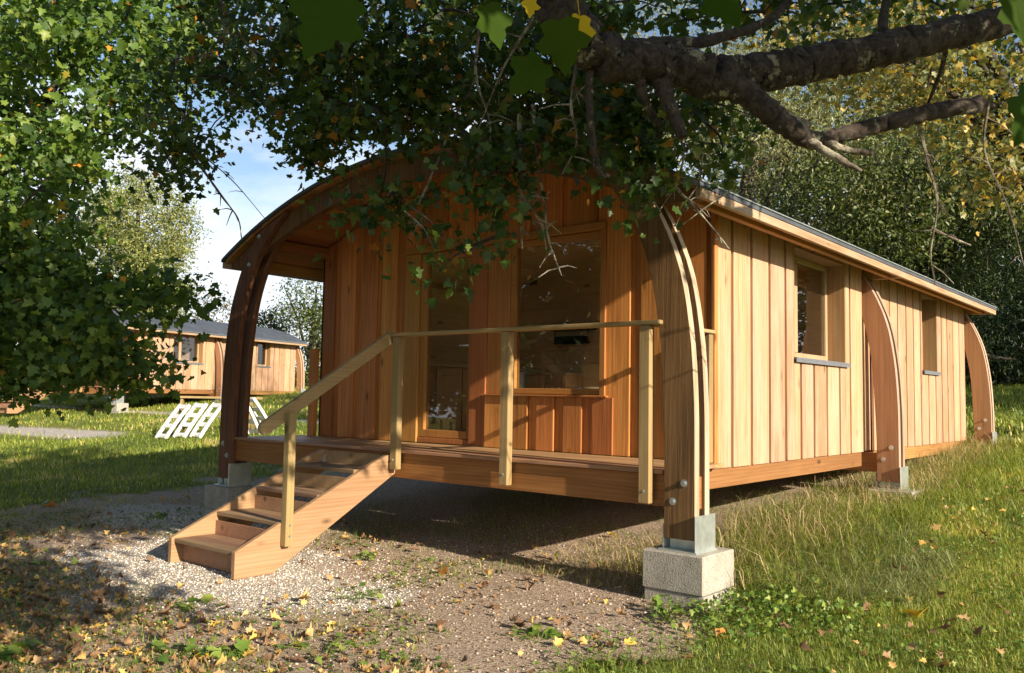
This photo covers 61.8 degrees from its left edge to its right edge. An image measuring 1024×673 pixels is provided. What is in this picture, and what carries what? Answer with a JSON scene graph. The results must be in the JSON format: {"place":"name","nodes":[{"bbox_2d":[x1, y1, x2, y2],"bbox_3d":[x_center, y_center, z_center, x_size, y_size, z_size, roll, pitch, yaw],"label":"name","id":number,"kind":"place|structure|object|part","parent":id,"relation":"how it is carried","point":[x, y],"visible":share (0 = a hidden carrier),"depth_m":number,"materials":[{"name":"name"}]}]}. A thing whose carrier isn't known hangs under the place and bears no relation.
{"place":"outdoors","nodes":[
{"label":"outdoors","id":0,"kind":"place"},
{"bbox_2d":[15,504,451,634],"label":"gravel","id":1,"kind":"structure","parent":0,"point":[201,578],"depth_m":6.94,"materials":[{"name":"grey gravel"}]},
{"bbox_2d":[0,0,1021,370],"label":"sky","id":2,"kind":"structure","parent":0,"point":[266,187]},
{"bbox_2d":[0,373,1023,672],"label":"ground","id":3,"kind":"structure","parent":0,"point":[436,499],"depth_m":6.96,"materials":[{"name":"brown soil"}]},
{"bbox_2d":[0,637,41,662],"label":"weed plant","id":4,"kind":"object","parent":3,"relation":"on","point":[7,652],"visible":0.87,"depth_m":4.88,"materials":[{"name":"green plant"}]},
{"bbox_2d":[0,388,51,413],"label":"wooden stairs","id":5,"kind":"structure","parent":3,"relation":"on","point":[4,408],"depth_m":29.15,"materials":[{"name":"wood"}]},
{"bbox_2d":[42,500,56,507],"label":"fallen leaf","id":6,"kind":"object","parent":3,"relation":"on","point":[51,504],"visible":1,"depth_m":10.40,"materials":[{"name":"brown plant"}]},
{"bbox_2d":[40,496,78,504],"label":"weed plant","id":7,"kind":"object","parent":3,"relation":"on","point":[57,499],"visible":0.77,"depth_m":11.04,"materials":[{"name":"green plant"}]},
{"bbox_2d":[0,0,236,427],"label":"maple tree","id":8,"kind":"object","parent":3,"relation":"on","point":[46,287],"visible":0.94,"depth_m":8.95,"materials":[{"name":"green plant"}]},
{"bbox_2d":[111,403,128,410],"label":"concrete block","id":9,"kind":"structure","parent":3,"relation":"on","point":[118,406],"depth_m":28.87,"materials":[{"name":"grey concrete"}]},
{"bbox_2d":[64,157,213,396],"bbox_3d":[-18.258,-2.612,40.578,8.292,11.280,6.494,-2,-5,40],"label":"pale tree","id":10,"kind":"object","parent":3,"relation":"on","point":[133,236],"visible":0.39,"depth_m":39.41,"materials":[{"name":"green plant"}]},
{"bbox_2d":[0,308,307,402],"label":"wooden cabin","id":11,"kind":"object","parent":3,"relation":"on","point":[276,353],"visible":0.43,"depth_m":33.68,"materials":[{"name":"wood"}]},
{"bbox_2d":[173,333,203,364],"bbox_3d":[-12.316,0.453,32.398,0.285,1.170,1.540,-1,-4,24],"label":"window","id":12,"kind":"structure","parent":11,"relation":"in","point":[199,344],"depth_m":32.99,"materials":[{"name":"brown wood"}]},
{"bbox_2d":[256,342,270,367],"bbox_3d":[-10.583,0.742,36.273,0.285,1.140,0.870,-1,-4,24],"label":"window","id":13,"kind":"structure","parent":11,"relation":"in","point":[267,345],"depth_m":36.61,"materials":[{"name":"brown wood"}]},
{"bbox_2d":[146,511,166,519],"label":"weed plant","id":14,"kind":"object","parent":3,"relation":"on","point":[159,515],"visible":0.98,"depth_m":9.83,"materials":[{"name":"green plant"}]},
{"bbox_2d":[155,404,190,438],"bbox_3d":[-7.865,1.970,19.860,0.405,0.811,0.648,-2,-5,35],"label":"slatted frame","id":15,"kind":"object","parent":3,"relation":"on","point":[167,424],"visible":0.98,"depth_m":19.83,"materials":[{"name":"white paint"}]},
{"bbox_2d":[151,637,212,663],"bbox_3d":[-1.897,1.829,4.918,0.348,0.141,0.357,2,-4,-19],"label":"weed plant","id":16,"kind":"object","parent":3,"relation":"on","point":[186,649],"visible":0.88,"depth_m":4.93,"materials":[{"name":"green plant"}]},
{"bbox_2d":[165,594,212,610],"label":"weed plant","id":17,"kind":"object","parent":3,"relation":"on","point":[206,598],"visible":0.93,"depth_m":6.08,"materials":[{"name":"green plant"}]},
{"bbox_2d":[172,403,207,437],"bbox_3d":[-7.464,1.947,19.862,0.405,0.818,0.635,-2,-5,33],"label":"slatted frame","id":18,"kind":"object","parent":3,"relation":"on","point":[195,416],"visible":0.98,"depth_m":19.83,"materials":[{"name":"white paint"}]},
{"bbox_2d":[189,402,220,437],"bbox_3d":[-7.037,1.931,19.750,0.405,0.818,0.635,-2,-5,38],"label":"slatted frame","id":19,"kind":"object","parent":3,"relation":"on","point":[201,423],"visible":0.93,"depth_m":19.71,"materials":[{"name":"white paint"}]},
{"bbox_2d":[205,508,213,515],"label":"concrete block","id":20,"kind":"structure","parent":3,"relation":"on","point":[207,510],"depth_m":9.88,"materials":[{"name":"grey concrete"}]},
{"bbox_2d":[204,484,256,509],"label":"concrete block","id":21,"kind":"structure","parent":20,"relation":"on","point":[216,497],"depth_m":9.77,"materials":[{"name":"grey concrete"}]},
{"bbox_2d":[176,396,262,432],"bbox_3d":[-7.025,1.877,20.405,2.100,0.891,0.488,1,-4,0],"label":"trestle rail","id":22,"kind":"object","parent":3,"relation":"on","point":[211,397],"visible":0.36,"depth_m":20.36,"materials":[{"name":"brown wood"}]},
{"bbox_2d":[180,277,262,324],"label":"tall bush","id":23,"kind":"object","parent":3,"relation":"on","point":[217,309],"visible":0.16,"depth_m":45.96,"materials":[{"name":"green plant"}]},
{"bbox_2d":[206,638,253,660],"bbox_3d":[-1.618,1.832,4.939,0.265,0.179,0.218,2,-4,-10],"label":"weed plant","id":24,"kind":"object","parent":3,"relation":"on","point":[242,648],"visible":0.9,"depth_m":4.92,"materials":[{"name":"green plant"}]},
{"bbox_2d":[0,502,498,672],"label":"fallen leaves","id":25,"kind":"object","parent":3,"relation":"on","point":[257,611],"visible":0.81,"depth_m":5.86,"materials":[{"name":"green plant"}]},
{"bbox_2d":[248,407,259,434],"bbox_3d":[-6.040,1.832,19.500,0.405,0.848,0.577,-1,-5,31],"label":"slatted frame","id":26,"kind":"object","parent":3,"relation":"on","point":[253,420],"visible":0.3,"depth_m":19.50,"materials":[{"name":"white paint"}]},
{"bbox_2d":[250,397,266,423],"bbox_3d":[-6.035,1.854,20.381,0.405,0.811,0.648,-2,-5,37],"label":"slatted frame","id":27,"kind":"object","parent":3,"relation":"on","point":[258,408],"visible":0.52,"depth_m":20.28,"materials":[{"name":"white paint"}]},
{"bbox_2d":[257,300,296,377],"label":"dark bush","id":28,"kind":"object","parent":3,"relation":"on","point":[270,320],"visible":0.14,"depth_m":47.06,"materials":[{"name":"green plant"}]},
{"bbox_2d":[168,331,394,579],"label":"wooden stairs","id":29,"kind":"structure","parent":3,"relation":"on","point":[227,537],"depth_m":7.51,"materials":[{"name":"brown wood"}]},
{"bbox_2d":[267,277,322,387],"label":"airy tree","id":30,"kind":"object","parent":3,"relation":"on","point":[311,315],"visible":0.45,"depth_m":43.65,"materials":[{"name":"green plant"}]},
{"bbox_2d":[278,632,388,667],"bbox_3d":[-0.958,1.813,4.926,0.619,0.119,0.534,-2,-5,40],"label":"weed plant","id":31,"kind":"object","parent":3,"relation":"on","point":[335,643],"visible":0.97,"depth_m":4.95,"materials":[{"name":"green plant"}]},
{"bbox_2d":[332,582,382,603],"bbox_3d":[-1.071,1.893,6.306,0.331,0.093,0.463,0,-4,18],"label":"weed plant","id":32,"kind":"object","parent":3,"relation":"on","point":[379,596],"visible":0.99,"depth_m":6.30,"materials":[{"name":"green plant"}]},
{"bbox_2d":[353,549,377,560],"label":"weed plant","id":33,"kind":"object","parent":3,"relation":"on","point":[370,555],"visible":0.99,"depth_m":7.67,"materials":[{"name":"green plant"}]},
{"bbox_2d":[0,490,756,672],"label":"sparse grass","id":34,"kind":"structure","parent":3,"relation":"on","point":[12,514],"depth_m":6.22,"materials":[{"name":"green plant"}]},
{"bbox_2d":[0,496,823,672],"bbox_3d":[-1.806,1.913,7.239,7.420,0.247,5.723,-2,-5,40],"label":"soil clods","id":35,"kind":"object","parent":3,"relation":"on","point":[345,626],"visible":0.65,"depth_m":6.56,"materials":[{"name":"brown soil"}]},
{"bbox_2d":[438,565,447,574],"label":"fallen leaf","id":36,"kind":"object","parent":3,"relation":"on","point":[445,570],"visible":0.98,"depth_m":7.04,"materials":[{"name":"orange plant"}]},
{"bbox_2d":[0,492,1022,672],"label":"fallen leaves","id":37,"kind":"object","parent":3,"relation":"on","point":[75,646],"depth_m":5.55,"materials":[{"name":"plant"}]},
{"bbox_2d":[0,373,1023,672],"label":"grass","id":38,"kind":"structure","parent":3,"relation":"on","point":[188,447],"depth_m":7.50,"materials":[{"name":"green plant"}]},
{"bbox_2d":[508,623,563,641],"bbox_3d":[0.121,1.822,5.284,0.350,0.093,0.246,2,-4,-16],"label":"weed plant","id":39,"kind":"object","parent":3,"relation":"on","point":[535,628],"visible":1,"depth_m":5.25,"materials":[{"name":"green plant"}]},
{"bbox_2d":[113,0,1023,309],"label":"maple tree","id":40,"kind":"object","parent":3,"relation":"on","point":[585,70],"visible":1,"depth_m":5.00,"materials":[{"name":"green plant"}]},
{"bbox_2d":[214,136,996,554],"bbox_3d":[2.192,0.234,11.949,6.272,3.452,10.165,-2,-5,40],"label":"wooden cabin","id":41,"kind":"object","parent":3,"relation":"on","point":[768,344],"visible":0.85,"depth_m":8.77,"materials":[{"name":"brown wood"}]},
{"bbox_2d":[417,248,471,444],"bbox_3d":[-0.704,0.111,9.223,0.772,2.072,0.144,-2,-5,40],"label":"door","id":42,"kind":"structure","parent":41,"relation":"in","point":[428,435],"depth_m":9.37,"materials":[{"name":"brown wood"}]},
{"bbox_2d":[428,363,541,430],"bbox_3d":[-0.666,0.867,11.735,0.635,0.923,2.660,-2,-5,40],"label":"kitchen counter","id":43,"kind":"object","parent":41,"relation":"on","point":[448,383],"visible":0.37,"depth_m":11.13,"materials":[{"name":"brown wood"}]},
{"bbox_2d":[428,368,435,428],"bbox_3d":[-1.130,0.788,10.762,0.044,0.800,0.467,-2,-5,40],"label":"cabinet door","id":44,"kind":"structure","parent":43,"relation":"in","point":[431,420],"depth_m":10.90,"materials":[{"name":"brown wood"}]},
{"bbox_2d":[435,368,461,429],"bbox_3d":[-0.818,0.820,11.134,0.044,0.800,0.467,-2,-5,40],"label":"cabinet door","id":45,"kind":"structure","parent":43,"relation":"in","point":[448,381],"depth_m":11.12,"materials":[{"name":"brown wood"}]},
{"bbox_2d":[461,369,467,429],"bbox_3d":[-0.505,0.852,11.506,0.044,0.800,0.467,-2,-5,40],"label":"cabinet door","id":46,"kind":"structure","parent":43,"relation":"in","point":[464,372],"depth_m":11.36,"materials":[{"name":"brown wood"}]},
{"bbox_2d":[519,372,531,387],"bbox_3d":[-0.023,0.957,12.496,0.630,0.873,0.620,-2,-5,40],"label":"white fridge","id":47,"kind":"object","parent":41,"relation":"on","point":[522,380],"visible":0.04,"depth_m":12.27,"materials":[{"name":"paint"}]},
{"bbox_3d":[0.197,0.919,12.314,0.058,0.805,0.600,-2,-5,40],"label":"fridge door","id":48,"kind":"part","parent":47,"relation":"part of","materials":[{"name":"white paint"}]},
{"bbox_2d":[481,231,607,397],"bbox_3d":[0.327,-0.193,8.349,1.520,1.553,0.155,-2,-5,40],"label":"window","id":49,"kind":"structure","parent":41,"relation":"in","point":[516,265],"depth_m":8.55,"materials":[{"name":"brown wood"}]},
{"bbox_2d":[525,372,583,396],"bbox_3d":[0.591,0.949,12.169,0.730,0.863,0.432,-2,-5,40],"label":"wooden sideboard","id":50,"kind":"object","parent":41,"relation":"on","point":[556,380],"visible":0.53,"depth_m":12.00,"materials":[{"name":"brown wood"}]},
{"bbox_3d":[0.332,0.945,12.117,0.320,0.770,0.020,-2,-5,40],"label":"cabinet door","id":51,"kind":"part","parent":50,"relation":"part of","materials":[{"name":"brown wood"}]},
{"bbox_3d":[0.589,0.934,11.902,0.320,0.770,0.020,-2,-5,40],"label":"cabinet door","id":52,"kind":"part","parent":50,"relation":"part of","materials":[{"name":"brown wood"}]},
{"bbox_2d":[549,323,596,344],"bbox_3d":[0.861,-0.030,12.174,0.680,0.280,0.215,-2,-5,40],"label":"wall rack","id":53,"kind":"object","parent":41,"relation":"attached to","point":[571,340],"depth_m":12.10,"materials":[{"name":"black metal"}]},
{"bbox_2d":[794,245,849,367],"bbox_3d":[3.194,-0.280,9.125,0.285,1.170,1.540,-2,-5,40],"label":"window","id":54,"kind":"structure","parent":41,"relation":"in","point":[833,299],"depth_m":9.65,"materials":[{"name":"brown wood"}]},
{"bbox_2d":[921,293,940,375],"bbox_3d":[5.926,-0.018,12.376,0.285,1.140,0.870,-2,-5,40],"label":"window","id":55,"kind":"structure","parent":41,"relation":"in","point":[929,353],"depth_m":12.66,"materials":[{"name":"brown wood"}]},
{"bbox_2d":[470,530,753,593],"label":"straw litter","id":56,"kind":"object","parent":3,"relation":"on","point":[599,571],"visible":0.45,"depth_m":7.16,"materials":[{"name":"beige plant"}]},
{"bbox_2d":[641,594,693,628],"bbox_3d":[1.077,1.820,5.703,0.314,0.152,0.573,2,-4,-15],"label":"weed plant","id":57,"kind":"object","parent":3,"relation":"on","point":[657,600],"visible":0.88,"depth_m":5.70,"materials":[{"name":"green plant"}]},
{"bbox_2d":[630,48,737,185],"bbox_3d":[6.550,-5.247,36.174,9.759,15.537,8.840,0,-4,12],"label":"woodland tree","id":58,"kind":"object","parent":3,"relation":"on","point":[704,163],"depth_m":34.20,"materials":[{"name":"green plant"}]},
{"bbox_2d":[644,587,734,611],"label":"concrete block","id":59,"kind":"structure","parent":3,"relation":"on","point":[674,596],"depth_m":6.02,"materials":[{"name":"grey concrete"}]},
{"bbox_2d":[643,545,733,596],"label":"concrete block","id":60,"kind":"structure","parent":59,"relation":"on","point":[703,574],"depth_m":6.04,"materials":[{"name":"grey concrete"}]},
{"bbox_2d":[715,627,726,640],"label":"fallen leaf","id":61,"kind":"object","parent":3,"relation":"on","point":[720,630],"visible":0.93,"depth_m":5.30,"materials":[{"name":"orange plant"}]},
{"bbox_2d":[469,496,1023,672],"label":"clover","id":62,"kind":"object","parent":3,"relation":"on","point":[776,629],"visible":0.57,"depth_m":5.30,"materials":[{"name":"green plant"}]},
{"bbox_2d":[716,542,782,561],"bbox_3d":[1.980,1.841,7.227,0.581,0.154,0.508,1,-4,3],"label":"weed plant","id":63,"kind":"object","parent":3,"relation":"on","point":[748,552],"visible":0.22,"depth_m":7.25,"materials":[{"name":"green plant"}]},
{"bbox_2d":[719,583,784,612],"bbox_3d":[1.657,1.827,6.022,0.536,0.157,0.504,0,-4,11],"label":"weed plant","id":64,"kind":"object","parent":3,"relation":"on","point":[750,594],"visible":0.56,"depth_m":5.97,"materials":[{"name":"green plant"}]},
{"bbox_2d":[682,14,860,241],"bbox_3d":[9.879,-5.007,33.790,9.346,15.803,8.560,1,-4,1],"label":"woodland tree","id":65,"kind":"object","parent":3,"relation":"on","point":[763,197],"visible":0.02,"depth_m":32.75,"materials":[{"name":"green plant"}]},
{"bbox_2d":[647,576,901,644],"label":"broad weeds","id":66,"kind":"object","parent":3,"relation":"on","point":[728,607],"visible":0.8,"depth_m":5.59,"materials":[{"name":"green plant"}]},
{"bbox_2d":[616,0,940,251],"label":"willow tree","id":67,"kind":"object","parent":3,"relation":"on","point":[787,150],"visible":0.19,"depth_m":18.93,"materials":[{"name":"green plant"}]},
{"bbox_2d":[601,432,1023,606],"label":"tall grass","id":68,"kind":"structure","parent":3,"relation":"on","point":[926,508],"depth_m":8.05,"materials":[{"name":"green plant"}]},
{"bbox_2d":[605,479,1023,672],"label":"scattered leaves","id":69,"kind":"object","parent":3,"relation":"on","point":[912,645],"visible":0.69,"depth_m":5.42,"materials":[{"name":"yellow plant"}]},
{"bbox_2d":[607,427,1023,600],"bbox_3d":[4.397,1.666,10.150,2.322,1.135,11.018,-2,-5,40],"label":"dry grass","id":70,"kind":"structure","parent":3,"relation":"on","point":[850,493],"depth_m":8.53,"materials":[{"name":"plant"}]},
{"bbox_2d":[741,1,959,273],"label":"woodland tree","id":71,"kind":"object","parent":3,"relation":"on","point":[847,109],"depth_m":36.02,"materials":[{"name":"green plant"}]},
{"bbox_2d":[734,514,1008,612],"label":"lodged grass","id":72,"kind":"structure","parent":3,"relation":"on","point":[889,575],"depth_m":6.57,"materials":[{"name":"green plant"}]},
{"bbox_2d":[727,0,1023,237],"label":"golden tree","id":73,"kind":"object","parent":3,"relation":"on","point":[1000,83],"visible":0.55,"depth_m":12.15,"materials":[{"name":"yellow plant"}]},
{"bbox_2d":[749,114,1023,273],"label":"leafy tree","id":74,"kind":"object","parent":3,"relation":"on","point":[926,219],"visible":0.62,"depth_m":17.41,"materials":[{"name":"green plant"}]},
{"bbox_2d":[764,152,1023,384],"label":"yew tree","id":75,"kind":"object","parent":3,"relation":"on","point":[964,279],"visible":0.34,"depth_m":19.02,"materials":[{"name":"green plant"}]},
{"bbox_2d":[870,488,921,497],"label":"concrete block","id":76,"kind":"structure","parent":3,"relation":"on","point":[905,493],"depth_m":9.70,"materials":[{"name":"grey concrete"}]},
{"bbox_2d":[788,0,1023,300],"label":"woodland tree","id":77,"kind":"object","parent":3,"relation":"on","point":[963,88],"visible":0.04,"depth_m":31.50,"materials":[{"name":"green plant"}]},
{"bbox_2d":[872,0,1023,364],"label":"woodland tree","id":78,"kind":"object","parent":3,"relation":"on","point":[979,88],"visible":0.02,"depth_m":37.20,"materials":[{"name":"green plant"}]},
{"bbox_2d":[910,247,1023,385],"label":"woodland tree","id":79,"kind":"object","parent":3,"relation":"on","point":[1010,376],"visible":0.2,"depth_m":25.99,"materials":[{"name":"green plant"}]},
{"bbox_2d":[936,37,1023,375],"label":"woodland tree","id":80,"kind":"object","parent":3,"relation":"on","point":[1004,63],"visible":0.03,"depth_m":31.89,"materials":[{"name":"green plant"}]},
{"bbox_2d":[567,387,601,397],"bbox_3d":[1.174,0.968,10.768,0.700,0.648,0.700,-2,-5,40],"label":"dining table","id":81,"kind":"object","parent":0,"point":[584,388],"visible":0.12,"depth_m":10.60,"materials":[{"name":"brown wood"}]},
{"bbox_2d":[322,461,930,592],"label":"shade grass","id":82,"kind":"structure","parent":0,"point":[631,534],"depth_m":9.14,"materials":[{"name":"plant"}]}
]}

